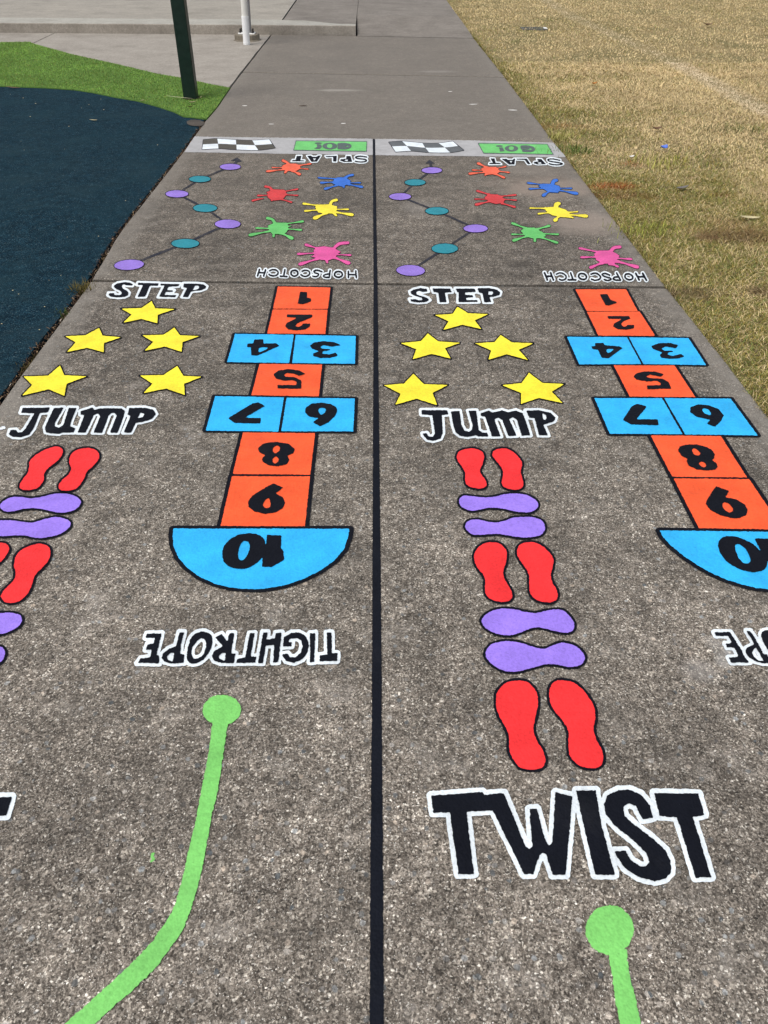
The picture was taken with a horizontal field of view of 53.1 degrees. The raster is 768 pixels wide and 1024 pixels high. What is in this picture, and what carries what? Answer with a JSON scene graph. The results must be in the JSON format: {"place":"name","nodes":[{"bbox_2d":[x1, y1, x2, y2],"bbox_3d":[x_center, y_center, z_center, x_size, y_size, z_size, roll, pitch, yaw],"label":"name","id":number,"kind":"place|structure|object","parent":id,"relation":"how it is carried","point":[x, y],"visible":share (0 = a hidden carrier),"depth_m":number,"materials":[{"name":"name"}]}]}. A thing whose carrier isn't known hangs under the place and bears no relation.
{"place":"outdoors","nodes":[
{"label":"outdoors","id":0,"kind":"place"},
{"bbox_2d":[0,33,53,42],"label":"concrete apron","id":1,"kind":"object","parent":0,"point":[22,37],"visible":0.33,"depth_m":11.17,"materials":[{"name":"grey concrete"}]},
{"bbox_2d":[0,87,205,404],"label":"rubber surface","id":2,"kind":"object","parent":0,"point":[73,177],"visible":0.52,"depth_m":5.33,"materials":[{"name":"blue rubber"}]},
{"bbox_2d":[0,120,204,403],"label":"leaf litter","id":3,"kind":"object","parent":2,"relation":"on","point":[92,275],"visible":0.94,"depth_m":4.07,"materials":[{"name":"brown plant"}]},
{"bbox_2d":[187,120,203,125],"bbox_3d":[-1.683,-3.478,6.869,0.152,0.001,0.297,-10,40,-13],"label":"dirt patch","id":4,"kind":"object","parent":2,"relation":"on","point":[195,122],"visible":1,"depth_m":6.87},
{"bbox_2d":[0,41,230,119],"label":"artificial turf","id":5,"kind":"structure","parent":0,"point":[53,85],"depth_m":8.36,"materials":[{"name":"green plastic"}]},
{"bbox_2d":[170,0,198,99],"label":"steel post","id":6,"kind":"object","parent":5,"relation":"on","point":[179,9],"visible":0.88,"depth_m":7.40,"materials":[{"name":"metal"}]},
{"bbox_2d":[0,0,296,19],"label":"concrete slab","id":7,"kind":"structure","parent":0,"point":[209,9],"depth_m":13.00,"materials":[{"name":"grey concrete"}]},
{"bbox_2d":[34,33,270,87],"bbox_3d":[-3.276,-5.763,9.812,3.229,0.080,4.458,0,38,-1],"label":"concrete apron","id":8,"kind":"object","parent":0,"point":[224,60],"visible":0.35,"depth_m":10.17,"materials":[{"name":"grey concrete"}]},
{"bbox_2d":[0,18,355,35],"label":"kerb","id":9,"kind":"structure","parent":8,"relation":"on","point":[142,26],"depth_m":11.47,"materials":[{"name":"concrete"}]},
{"bbox_2d":[241,0,249,44],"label":"downpipe","id":10,"kind":"object","parent":8,"relation":"on","point":[245,24],"visible":1,"depth_m":10.46,"materials":[{"name":"white plastic"}]},
{"bbox_2d":[234,33,260,41],"bbox_3d":[-1.954,-6.765,10.995,0.410,0.128,0.390,-8,39,-10],"label":"concrete footing","id":11,"kind":"object","parent":8,"relation":"on","point":[255,37],"visible":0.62,"depth_m":10.88,"materials":[{"name":"grey concrete"}]},
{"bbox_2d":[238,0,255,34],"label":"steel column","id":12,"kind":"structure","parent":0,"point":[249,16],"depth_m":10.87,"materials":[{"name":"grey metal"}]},
{"bbox_2d":[284,0,358,31],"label":"path slab","id":13,"kind":"structure","parent":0,"point":[337,11],"depth_m":12.83,"materials":[{"name":"grey concrete"}]},
{"bbox_2d":[243,35,503,76],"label":"path","id":14,"kind":"structure","parent":0,"point":[373,55],"depth_m":9.84,"materials":[{"name":"concrete"}]},
{"bbox_2d":[196,73,553,142],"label":"path","id":15,"kind":"structure","parent":0,"point":[393,107],"depth_m":7.34,"materials":[{"name":"concrete"}]},
{"bbox_2d":[93,145,664,288],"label":"path","id":16,"kind":"structure","parent":0,"point":[412,233],"depth_m":4.69,"materials":[{"name":"concrete"}]},
{"bbox_2d":[114,158,241,269],"bbox_3d":[-1.181,-2.016,5.027,0.604,0.003,2.328,0,38,-1],"label":"painted trail","id":17,"kind":"object","parent":16,"relation":"on","point":[134,264],"visible":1,"depth_m":4.73,"materials":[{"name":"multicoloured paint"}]},
{"bbox_2d":[251,185,298,202],"bbox_3d":[-0.715,-2.148,5.195,0.288,0.002,0.382,5,39,6],"label":"painted splat","id":18,"kind":"object","parent":16,"relation":"on","point":[272,194],"visible":1,"depth_m":5.18,"materials":[{"name":"red paint"}]},
{"bbox_2d":[248,216,303,239],"bbox_3d":[-0.632,-1.722,4.657,0.295,0.002,0.376,8,39,10],"label":"painted splat","id":19,"kind":"object","parent":16,"relation":"on","point":[279,228],"visible":1,"depth_m":4.64,"materials":[{"name":"green paint"}]},
{"bbox_2d":[266,159,311,175],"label":"painted splat","id":20,"kind":"object","parent":16,"relation":"on","point":[291,167],"visible":1,"depth_m":5.71,"materials":[{"name":"orange paint"}]},
{"bbox_2d":[255,267,357,279],"bbox_3d":[-0.408,-1.270,4.089,0.552,0.002,0.155,2,38,2],"label":"painted word","id":21,"kind":"object","parent":16,"relation":"on","point":[316,272],"visible":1,"depth_m":4.08,"materials":[{"name":"white paint"}]},
{"bbox_2d":[297,241,351,265],"bbox_3d":[-0.336,-1.458,4.327,0.311,0.002,0.394,0,38,-1],"label":"painted splat","id":22,"kind":"object","parent":16,"relation":"on","point":[326,253],"visible":1,"depth_m":4.32,"materials":[{"name":"pink paint"}]},
{"bbox_2d":[302,198,353,219],"bbox_3d":[-0.374,-1.946,4.943,0.290,0.002,0.393,-14,41,-17],"label":"painted splat","id":23,"kind":"object","parent":16,"relation":"on","point":[326,209],"visible":1,"depth_m":4.93,"materials":[{"name":"yellow paint"}]},
{"bbox_2d":[290,154,367,163],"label":"painted word","id":24,"kind":"object","parent":16,"relation":"on","point":[360,159],"visible":1,"depth_m":5.91,"materials":[{"name":"white paint"}]},
{"bbox_2d":[317,173,362,189],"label":"painted splat","id":25,"kind":"object","parent":16,"relation":"on","point":[344,181],"visible":1,"depth_m":5.41,"materials":[{"name":"blue paint"}]},
{"bbox_2d":[185,136,564,156],"bbox_3d":[-0.088,-2.956,6.222,3.032,0.001,0.546,2,38,2],"label":"painted band","id":26,"kind":"object","parent":16,"relation":"on","point":[382,146],"visible":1,"depth_m":6.16,"materials":[{"name":"grey paint"}]},
{"bbox_2d":[202,138,275,150],"bbox_3d":[-1.185,-2.994,6.259,0.630,0.002,0.408,0,38,-1],"label":"painted flag","id":27,"kind":"object","parent":26,"relation":"on","point":[236,144],"visible":1,"depth_m":6.25,"materials":[{"name":"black paint"}]},
{"bbox_2d":[293,140,366,151],"bbox_3d":[-0.432,-2.967,6.228,0.592,0.003,0.370,0,38,-1],"label":"painted sign","id":28,"kind":"object","parent":26,"relation":"on","point":[312,145],"visible":1,"depth_m":6.21,"materials":[{"name":"green paint"}]},
{"bbox_2d":[388,141,463,152],"bbox_3d":[0.339,-2.954,6.219,0.602,0.002,0.404,0,38,-1],"label":"painted flag","id":29,"kind":"object","parent":26,"relation":"on","point":[441,147],"visible":1,"depth_m":6.20,"materials":[{"name":"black paint"}]},
{"bbox_2d":[478,143,553,154],"bbox_3d":[1.058,-2.924,6.184,0.571,0.003,0.382,0,38,-1],"label":"painted sign","id":30,"kind":"object","parent":26,"relation":"on","point":[505,148],"visible":1,"depth_m":6.18,"materials":[{"name":"green paint"}]},
{"bbox_2d":[389,160,487,275],"bbox_3d":[0.330,-1.979,4.990,0.594,0.003,2.356,0,38,-1],"label":"painted trail","id":31,"kind":"object","parent":16,"relation":"on","point":[418,269],"visible":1,"depth_m":4.69,"materials":[{"name":"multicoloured paint"}]},
{"bbox_2d":[468,162,509,178],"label":"painted splat","id":32,"kind":"object","parent":16,"relation":"on","point":[486,170],"visible":1,"depth_m":5.66,"materials":[{"name":"orange paint"}]},
{"bbox_2d":[474,190,516,207],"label":"painted splat","id":33,"kind":"object","parent":16,"relation":"on","point":[494,198],"visible":1,"depth_m":5.12,"materials":[{"name":"red paint"}]},
{"bbox_2d":[488,157,563,166],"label":"painted word","id":34,"kind":"object","parent":16,"relation":"on","point":[554,161],"visible":1,"depth_m":5.87,"materials":[{"name":"white paint"}]},
{"bbox_2d":[511,222,558,243],"bbox_3d":[0.905,-1.675,4.608,0.288,0.002,0.362,5,39,6],"label":"painted splat","id":35,"kind":"object","parent":16,"relation":"on","point":[534,233],"visible":1,"depth_m":4.59,"materials":[{"name":"green paint"}]},
{"bbox_2d":[527,178,578,196],"bbox_3d":[1.149,-2.249,5.334,0.312,0.002,0.402,-10,40,-13],"label":"painted splat","id":36,"kind":"object","parent":16,"relation":"on","point":[551,187],"visible":1,"depth_m":5.32,"materials":[{"name":"blue paint"}]},
{"bbox_2d":[529,201,587,221],"bbox_3d":[1.107,-1.921,4.921,0.287,0.002,0.354,-17,41,-20],"label":"painted splat","id":37,"kind":"object","parent":16,"relation":"on","point":[556,210],"visible":1,"depth_m":4.91,"materials":[{"name":"yellow paint"}]},
{"bbox_2d":[542,270,648,282],"bbox_3d":[1.120,-1.248,4.072,0.554,0.002,0.169,0,38,-1],"label":"painted word","id":38,"kind":"object","parent":16,"relation":"on","point":[605,276],"visible":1,"depth_m":4.06,"materials":[{"name":"white paint"}]},
{"bbox_2d":[578,245,639,268],"bbox_3d":[1.241,-1.429,4.300,0.298,0.002,0.372,0,38,-1],"label":"painted splat","id":39,"kind":"object","parent":16,"relation":"on","point":[610,257],"visible":1,"depth_m":4.29,"materials":[{"name":"pink paint"}]},
{"bbox_2d":[0,282,767,1023],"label":"path","id":40,"kind":"structure","parent":0,"point":[104,746],"depth_m":1.88,"materials":[{"name":"concrete"}]},
{"bbox_2d":[0,644,7,664],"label":"painted footprint","id":41,"kind":"object","parent":40,"relation":"on","point":[3,652],"visible":1,"depth_m":2.01,"materials":[{"name":"purple paint"}]},
{"bbox_2d":[0,540,11,564],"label":"painted footprint","id":42,"kind":"object","parent":40,"relation":"on","point":[5,549],"visible":1,"depth_m":2.33,"materials":[{"name":"red paint"}]},
{"bbox_2d":[0,792,15,820],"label":"painted word","id":43,"kind":"object","parent":40,"relation":"on","point":[7,800],"visible":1,"depth_m":1.68,"materials":[{"name":"white paint"}]},
{"bbox_2d":[0,610,24,635],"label":"painted footprint","id":44,"kind":"object","parent":40,"relation":"on","point":[11,621],"visible":1,"depth_m":2.10,"materials":[{"name":"purple paint"}]},
{"bbox_2d":[0,541,52,604],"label":"painted footprint","id":45,"kind":"object","parent":40,"relation":"on","point":[30,562],"visible":1,"depth_m":2.27,"materials":[{"name":"red paint"}]},
{"bbox_2d":[15,360,38,375],"bbox_3d":[-1.515,-0.611,3.267,0.130,0.048,0.148,0,38,-1],"label":"weed","id":46,"kind":"object","parent":40,"relation":"on","point":[25,367],"visible":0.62,"depth_m":3.27,"materials":[{"name":"green plant"}]},
{"bbox_2d":[0,515,72,539],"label":"painted footprint","id":47,"kind":"object","parent":40,"relation":"on","point":[49,527],"visible":1,"depth_m":2.42,"materials":[{"name":"purple paint"}]},
{"bbox_2d":[17,445,64,491],"bbox_3d":[-1.196,-0.156,2.678,0.118,0.002,0.287,0,38,-1],"label":"painted footprint","id":48,"kind":"object","parent":40,"relation":"on","point":[41,463],"visible":1,"depth_m":2.68,"materials":[{"name":"red paint"}]},
{"bbox_2d":[0,491,82,514],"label":"painted footprint","id":49,"kind":"object","parent":40,"relation":"on","point":[61,502],"visible":1,"depth_m":2.52,"materials":[{"name":"purple paint"}]},
{"bbox_2d":[21,364,87,396],"bbox_3d":[-1.365,-0.544,3.167,0.272,0.002,0.275,0,38,-1],"label":"painted star","id":50,"kind":"object","parent":40,"relation":"on","point":[57,380],"visible":1,"depth_m":3.15,"materials":[{"name":"yellow paint"}]},
{"bbox_2d":[54,306,69,320],"bbox_3d":[-1.536,-0.948,3.689,0.136,0.049,0.146,-7,39,-9],"label":"weed","id":51,"kind":"object","parent":40,"relation":"on","point":[65,313],"visible":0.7,"depth_m":3.68,"materials":[{"name":"green plant"}]},
{"bbox_2d":[57,446,100,492],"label":"painted footprint","id":52,"kind":"object","parent":40,"relation":"on","point":[82,461],"visible":1,"depth_m":2.68,"materials":[{"name":"red paint"}]},
{"bbox_2d":[63,277,95,294],"bbox_3d":[-1.539,-1.144,3.919,0.196,0.072,0.206,18,42,21],"label":"weed","id":53,"kind":"object","parent":40,"relation":"on","point":[83,288],"visible":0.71,"depth_m":3.92,"materials":[{"name":"green plant"}]},
{"bbox_2d":[6,405,157,438],"bbox_3d":[-1.142,-0.344,2.915,0.550,0.002,0.245,0,38,-1],"label":"painted word","id":54,"kind":"object","parent":40,"relation":"on","point":[137,415],"visible":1,"depth_m":2.92,"materials":[{"name":"black paint"}]},
{"bbox_2d":[64,327,121,352],"bbox_3d":[-1.318,-0.776,3.460,0.267,0.002,0.269,0,38,-1],"label":"painted star","id":55,"kind":"object","parent":40,"relation":"on","point":[96,339],"visible":1,"depth_m":3.45,"materials":[{"name":"yellow paint"}]},
{"bbox_2d":[120,300,175,323],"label":"painted star","id":56,"kind":"object","parent":40,"relation":"on","point":[150,311],"visible":1,"depth_m":3.69,"materials":[{"name":"yellow paint"}]},
{"bbox_2d":[65,695,240,1023],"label":"painted tightrope","id":57,"kind":"object","parent":40,"relation":"on","point":[221,713],"visible":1,"depth_m":1.55,"materials":[{"name":"green paint"}]},
{"bbox_2d":[106,280,208,298],"bbox_3d":[-1.149,-1.132,3.910,0.501,0.002,0.245,0,38,-1],"label":"painted word","id":58,"kind":"object","parent":40,"relation":"on","point":[167,290],"visible":1,"depth_m":3.91,"materials":[{"name":"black paint"}]},
{"bbox_2d":[139,365,202,395],"bbox_3d":[-0.886,-0.545,3.171,0.270,0.002,0.264,0,38,-1],"label":"painted star","id":59,"kind":"object","parent":40,"relation":"on","point":[175,379],"visible":1,"depth_m":3.17,"materials":[{"name":"yellow paint"}]},
{"bbox_2d":[141,326,200,352],"bbox_3d":[-0.969,-0.780,3.467,0.275,0.002,0.266,0,38,-1],"label":"painted star","id":60,"kind":"object","parent":40,"relation":"on","point":[173,338],"visible":1,"depth_m":3.46,"materials":[{"name":"yellow paint"}]},
{"bbox_2d":[134,628,340,666],"bbox_3d":[-0.381,0.356,2.037,0.535,0.002,0.135,0,38,-1],"label":"painted word","id":61,"kind":"object","parent":40,"relation":"on","point":[224,652],"visible":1,"depth_m":2.03,"materials":[{"name":"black paint"}]},
{"bbox_2d":[168,286,358,591],"bbox_3d":[-0.396,-0.469,3.078,0.587,0.003,2.247,0,38,-1],"label":"painted hopscotch","id":62,"kind":"object","parent":40,"relation":"on","point":[262,536],"visible":1,"depth_m":2.75,"materials":[{"name":"multicoloured paint"}]},
{"bbox_2d":[369,139,383,1023],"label":"painted line","id":63,"kind":"object","parent":40,"relation":"on","point":[376,1005],"visible":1,"depth_m":1.84,"materials":[{"name":"black paint"}]},
{"bbox_2d":[383,372,448,405],"bbox_3d":[0.131,-0.501,3.122,0.272,0.002,0.278,0,38,-1],"label":"painted star","id":64,"kind":"object","parent":40,"relation":"on","point":[413,386],"visible":1,"depth_m":3.11,"materials":[{"name":"yellow paint"}]},
{"bbox_2d":[400,332,460,359],"bbox_3d":[0.208,-0.742,3.426,0.276,0.002,0.271,0,38,-1],"label":"painted star","id":65,"kind":"object","parent":40,"relation":"on","point":[428,344],"visible":1,"depth_m":3.42,"materials":[{"name":"yellow paint"}]},
{"bbox_2d":[408,286,501,303],"bbox_3d":[0.359,-1.094,3.872,0.487,0.002,0.232,0,38,-1],"label":"painted word","id":66,"kind":"object","parent":40,"relation":"on","point":[466,295],"visible":1,"depth_m":3.88,"materials":[{"name":"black paint"}]},
{"bbox_2d":[433,306,488,330],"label":"painted star","id":67,"kind":"object","parent":40,"relation":"on","point":[458,316],"visible":1,"depth_m":3.65,"materials":[{"name":"yellow paint"}]},
{"bbox_2d":[454,446,488,490],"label":"painted footprint","id":68,"kind":"object","parent":40,"relation":"on","point":[470,460],"visible":1,"depth_m":2.70,"materials":[{"name":"red paint"}]},
{"bbox_2d":[419,408,557,442],"bbox_3d":[0.402,-0.332,2.911,0.537,0.002,0.251,0,38,-1],"label":"painted word","id":69,"kind":"object","parent":40,"relation":"on","point":[542,419],"visible":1,"depth_m":2.92,"materials":[{"name":"black paint"}]},
{"bbox_2d":[471,540,514,603],"bbox_3d":[0.323,0.173,2.274,0.117,0.002,0.279,0,38,-1],"label":"painted footprint","id":70,"kind":"object","parent":40,"relation":"on","point":[490,559],"visible":1,"depth_m":2.28,"materials":[{"name":"red paint"}]},
{"bbox_2d":[457,491,540,514],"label":"painted footprint","id":71,"kind":"object","parent":40,"relation":"on","point":[518,502],"visible":1,"depth_m":2.53,"materials":[{"name":"purple paint"}]},
{"bbox_2d":[474,334,534,360],"bbox_3d":[0.539,-0.734,3.418,0.274,0.002,0.269,0,38,-1],"label":"painted star","id":72,"kind":"object","parent":40,"relation":"on","point":[500,345],"visible":1,"depth_m":3.41,"materials":[{"name":"yellow paint"}]},
{"bbox_2d":[463,515,546,539],"bbox_3d":[0.384,0.047,2.432,0.269,0.002,0.124,0,38,-1],"label":"painted footprint","id":73,"kind":"object","parent":40,"relation":"on","point":[523,527],"visible":1,"depth_m":2.43,"materials":[{"name":"purple paint"}]},
{"bbox_2d":[490,446,524,491],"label":"painted footprint","id":74,"kind":"object","parent":40,"relation":"on","point":[508,461],"visible":1,"depth_m":2.69,"materials":[{"name":"red paint"}]},
{"bbox_2d":[493,678,547,771],"bbox_3d":[0.330,0.506,1.852,0.121,0.002,0.271,0,38,-1],"label":"painted footprint","id":75,"kind":"object","parent":40,"relation":"on","point":[517,703],"visible":1,"depth_m":1.85,"materials":[{"name":"red paint"}]},
{"bbox_2d":[479,606,576,637],"bbox_3d":[0.395,0.300,2.114,0.268,0.002,0.118,0,38,-1],"label":"painted footprint","id":76,"kind":"object","parent":40,"relation":"on","point":[506,621],"visible":1,"depth_m":2.11,"materials":[{"name":"purple paint"}]},
{"bbox_2d":[501,372,565,404],"bbox_3d":[0.613,-0.507,3.133,0.270,0.002,0.274,0,38,-1],"label":"painted star","id":77,"kind":"object","parent":40,"relation":"on","point":[530,387],"visible":1,"depth_m":3.12,"materials":[{"name":"yellow paint"}]},
{"bbox_2d":[483,639,587,673],"bbox_3d":[0.396,0.377,2.017,0.275,0.002,0.120,0,38,-1],"label":"painted footprint","id":78,"kind":"object","parent":40,"relation":"on","point":[511,656],"visible":1,"depth_m":2.02,"materials":[{"name":"purple paint"}]},
{"bbox_2d":[515,540,559,604],"bbox_3d":[0.458,0.173,2.274,0.121,0.002,0.280,0,38,-1],"label":"painted footprint","id":79,"kind":"object","parent":40,"relation":"on","point":[536,560],"visible":1,"depth_m":2.28,"materials":[{"name":"red paint"}]},
{"bbox_2d":[426,785,715,885],"bbox_3d":[0.403,0.682,1.632,0.615,0.002,0.226,0,38,-1],"label":"painted word","id":80,"kind":"object","parent":40,"relation":"on","point":[685,811],"visible":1,"depth_m":1.64,"materials":[{"name":"black paint"}]},
{"bbox_2d":[546,677,605,770],"bbox_3d":[0.464,0.505,1.855,0.120,0.002,0.270,0,38,-1],"label":"painted footprint","id":81,"kind":"object","parent":40,"relation":"on","point":[572,705],"visible":1,"depth_m":1.86,"materials":[{"name":"red paint"}]},
{"bbox_2d":[585,905,640,1023],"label":"painted tightrope","id":82,"kind":"object","parent":40,"relation":"on","point":[609,929],"visible":1,"depth_m":1.46,"materials":[{"name":"green paint"}]},
{"bbox_2d":[564,288,767,591],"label":"painted hopscotch","id":83,"kind":"object","parent":40,"relation":"on","point":[673,417],"visible":1,"depth_m":2.89,"materials":[{"name":"multicoloured paint"}]},
{"bbox_2d":[711,627,767,665],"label":"painted word","id":84,"kind":"object","parent":40,"relation":"on","point":[745,655],"visible":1,"depth_m":2.04,"materials":[{"name":"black paint"}]},
{"bbox_2d":[357,0,472,37],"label":"path ramp","id":85,"kind":"structure","parent":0,"point":[414,18],"depth_m":12.21,"materials":[{"name":"grey concrete"}]},
{"bbox_2d":[356,32,665,288],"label":"ground","id":86,"kind":"structure","parent":0,"point":[428,37],"depth_m":12.01,"materials":[{"name":"grey concrete"}]},
{"bbox_2d":[520,27,547,30],"bbox_3d":[2.370,-7.641,12.168,0.392,0.051,0.298,0,38,-1],"label":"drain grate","id":87,"kind":"object","parent":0,"point":[536,28],"visible":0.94,"depth_m":12.11,"materials":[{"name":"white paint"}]},
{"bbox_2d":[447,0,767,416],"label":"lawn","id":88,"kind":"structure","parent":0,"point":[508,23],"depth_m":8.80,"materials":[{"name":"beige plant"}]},
{"bbox_2d":[546,125,578,141],"bbox_3d":[1.488,-3.167,6.423,0.318,0.116,0.348,19,42,22],"label":"grass tuft","id":89,"kind":"object","parent":88,"relation":"on","point":[560,136],"visible":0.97,"depth_m":6.45,"materials":[{"name":"beige plant"}]},
{"bbox_2d":[535,138,614,156],"bbox_3d":[1.506,-2.911,6.138,0.672,0.069,0.405,-8,39,-10],"label":"grass tuft","id":90,"kind":"object","parent":88,"relation":"on","point":[579,149],"visible":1,"depth_m":6.14,"materials":[{"name":"beige plant"}]},
{"bbox_2d":[597,217,694,247],"bbox_3d":[1.564,-1.692,4.596,0.570,0.076,0.461,7,39,9],"label":"grass tuft","id":91,"kind":"object","parent":88,"relation":"on","point":[638,230],"visible":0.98,"depth_m":4.63,"materials":[{"name":"plant"}]},
{"bbox_2d":[624,150,691,173],"bbox_3d":[2.089,-2.699,5.846,0.552,0.105,0.596,0,38,-1],"label":"grass tuft","id":92,"kind":"object","parent":88,"relation":"on","point":[665,161],"visible":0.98,"depth_m":5.85,"materials":[{"name":"beige plant"}]},
{"bbox_2d":[676,121,766,137],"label":"grass tuft","id":93,"kind":"object","parent":88,"relation":"on","point":[729,129],"visible":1,"depth_m":6.74,"materials":[{"name":"beige plant"}]},
{"bbox_2d":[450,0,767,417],"bbox_3d":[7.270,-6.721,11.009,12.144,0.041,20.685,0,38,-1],"label":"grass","id":94,"kind":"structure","parent":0,"point":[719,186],"depth_m":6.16,"materials":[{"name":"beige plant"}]},
{"bbox_2d":[741,216,758,217],"bbox_3d":[2.288,-1.844,4.809,0.140,0.011,0.035,0,43,-8],"label":"dead leaf","id":95,"kind":"object","parent":94,"relation":"on","point":[750,216],"visible":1,"depth_m":4.82,"materials":[{"name":"beige plant"}]}
]}

